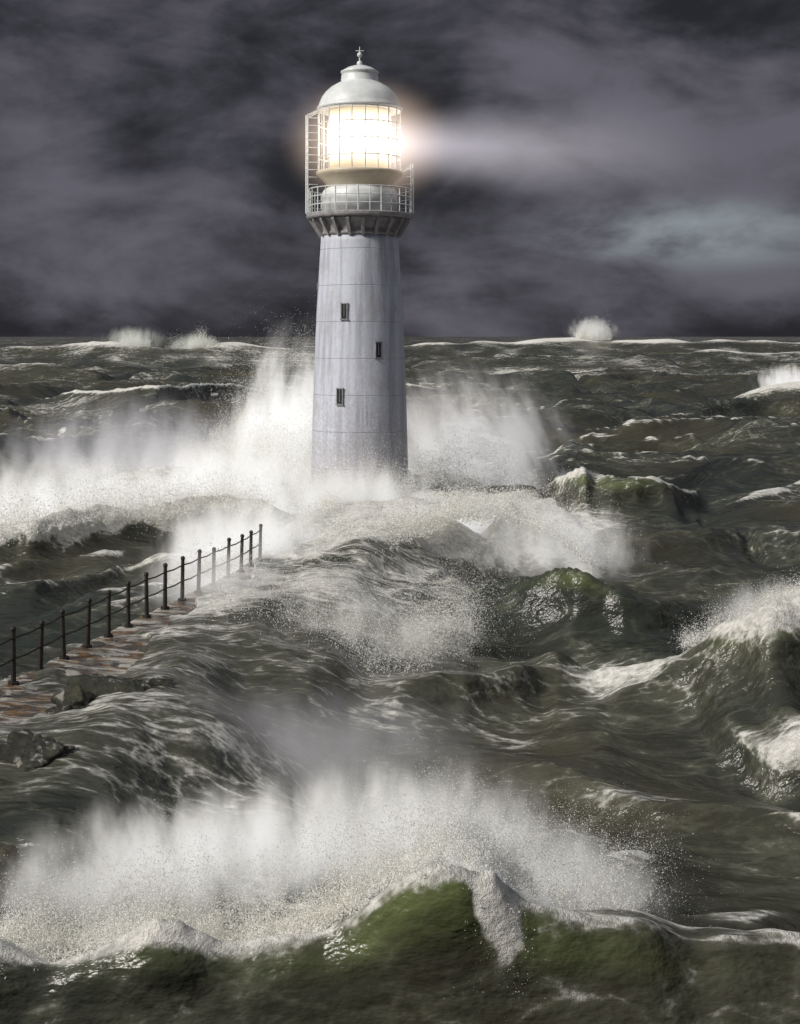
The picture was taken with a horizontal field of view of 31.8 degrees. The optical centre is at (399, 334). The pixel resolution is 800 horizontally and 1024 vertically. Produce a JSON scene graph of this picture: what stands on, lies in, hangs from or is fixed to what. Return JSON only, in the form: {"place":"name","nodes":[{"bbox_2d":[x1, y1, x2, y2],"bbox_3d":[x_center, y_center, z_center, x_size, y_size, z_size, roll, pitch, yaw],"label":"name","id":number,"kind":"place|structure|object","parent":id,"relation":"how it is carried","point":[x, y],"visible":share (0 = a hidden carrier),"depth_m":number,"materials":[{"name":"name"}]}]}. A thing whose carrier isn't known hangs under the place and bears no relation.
{"place":"outdoors","nodes":[
{"label":"outdoors","id":0,"kind":"place"},
{"bbox_2d":[0,337,799,1023],"bbox_3d":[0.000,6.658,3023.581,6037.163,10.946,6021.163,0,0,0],"label":"sea","id":1,"kind":"structure","parent":0,"point":[686,449],"depth_m":32.36,"materials":[{"name":"liquid"}]},
{"bbox_2d":[0,493,404,897],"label":"stone jetty","id":2,"kind":"object","parent":1,"relation":"in","point":[118,653],"visible":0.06,"depth_m":32.28,"materials":[{"name":"stone"}]},
{"bbox_2d":[0,729,74,771],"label":"rock","id":3,"kind":"object","parent":2,"relation":"on","point":[26,750],"visible":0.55,"depth_m":24.88,"materials":[{"name":"grey stone"}]},
{"bbox_2d":[45,685,94,713],"bbox_3d":[-6.416,7.482,27.986,1.322,0.961,0.981,0,0,-37],"label":"rock","id":4,"kind":"object","parent":2,"relation":"on","point":[79,698],"visible":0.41,"depth_m":27.85,"materials":[{"name":"grey stone"}]},
{"bbox_2d":[50,673,175,705],"bbox_3d":[-5.678,7.576,28.797,2.895,1.304,1.791,0,0,-7],"label":"rock","id":5,"kind":"object","parent":2,"relation":"on","point":[96,684],"visible":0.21,"depth_m":28.49,"materials":[{"name":"grey stone"}]},
{"bbox_2d":[0,524,262,685],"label":"iron railing","id":6,"kind":"object","parent":2,"relation":"on","point":[64,656],"visible":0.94,"depth_m":36.04,"materials":[{"name":"black metal"}]},
{"bbox_2d":[305,47,413,511],"bbox_3d":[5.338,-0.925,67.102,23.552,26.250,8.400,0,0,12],"label":"lighthouse","id":7,"kind":"object","parent":2,"relation":"on","point":[359,222],"visible":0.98,"depth_m":66.96,"materials":[{"name":"stone"}]},
{"bbox_2d":[317,282,382,404],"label":"window frames","id":8,"kind":"structure","parent":7,"relation":"in","point":[375,357],"depth_m":66.57,"materials":[{"name":"metal"}]},
{"bbox_2d":[337,304,380,403],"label":"window panes","id":9,"kind":"structure","parent":7,"relation":"in","point":[343,305],"depth_m":66.61,"materials":[{"name":"black glass"}]},
{"bbox_2d":[0,309,799,1020],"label":"sea spray","id":10,"kind":"object","parent":1,"relation":"on","point":[472,847],"visible":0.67,"depth_m":36.19,"materials":[{"name":"white liquid"}]},
{"bbox_2d":[0,0,799,336],"label":"sky","id":11,"kind":"structure","parent":0,"point":[633,165],"materials":[{"name":"grey"}]}
]}

